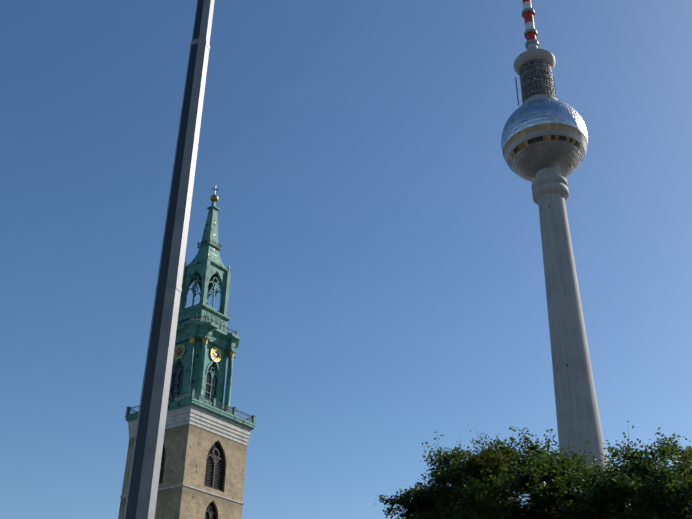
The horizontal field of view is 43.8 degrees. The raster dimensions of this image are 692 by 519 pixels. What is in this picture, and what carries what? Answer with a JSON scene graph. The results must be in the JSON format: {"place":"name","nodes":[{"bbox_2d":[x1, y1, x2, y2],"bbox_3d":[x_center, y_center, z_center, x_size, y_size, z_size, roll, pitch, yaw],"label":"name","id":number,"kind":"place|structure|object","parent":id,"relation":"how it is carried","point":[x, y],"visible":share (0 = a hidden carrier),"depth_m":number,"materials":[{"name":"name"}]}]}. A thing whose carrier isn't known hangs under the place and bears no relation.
{"place":"outdoors","nodes":[
{"label":"outdoors","id":0,"kind":"place"},
{"bbox_2d":[118,184,255,518],"bbox_3d":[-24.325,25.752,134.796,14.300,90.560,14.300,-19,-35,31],"label":"church tower","id":1,"kind":"structure","parent":0,"point":[203,461],"depth_m":131.72,"materials":[{"name":"beige stone"}]},
{"bbox_2d":[0,0,691,518],"label":"sky","id":2,"kind":"structure","parent":0,"point":[381,245],"materials":[{"name":"blue"}]},
{"label":"ground","id":3,"kind":"structure","parent":0,"visible":0},
{"bbox_2d":[124,0,214,518],"bbox_3d":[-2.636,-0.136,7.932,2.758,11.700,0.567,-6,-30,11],"label":"pole","id":4,"kind":"object","parent":3,"relation":"on","point":[142,491],"visible":1,"depth_m":7.22,"materials":[{"name":"metal"}]},
{"bbox_2d":[375,424,680,518],"bbox_3d":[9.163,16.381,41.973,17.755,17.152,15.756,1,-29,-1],"label":"tree","id":5,"kind":"object","parent":3,"relation":"on","point":[482,479],"visible":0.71,"depth_m":40.06,"materials":[{"name":"green plant"}]},
{"bbox_2d":[501,0,607,473],"bbox_3d":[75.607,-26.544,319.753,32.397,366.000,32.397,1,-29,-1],"label":"television tower","id":6,"kind":"structure","parent":3,"relation":"on","point":[544,140],"depth_m":310.89,"materials":[{"name":"concrete"}]},
{"bbox_2d":[540,421,691,518],"bbox_3d":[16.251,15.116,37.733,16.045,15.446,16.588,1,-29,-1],"label":"tree","id":7,"kind":"object","parent":3,"relation":"on","point":[623,481],"visible":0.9,"depth_m":36.15,"materials":[{"name":"green plant"}]},
{"bbox_2d":[667,458,691,517],"bbox_3d":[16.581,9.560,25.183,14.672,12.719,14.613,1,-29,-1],"label":"tree","id":8,"kind":"object","parent":3,"relation":"on","point":[689,486],"visible":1,"depth_m":25.51,"materials":[{"name":"green plant"}]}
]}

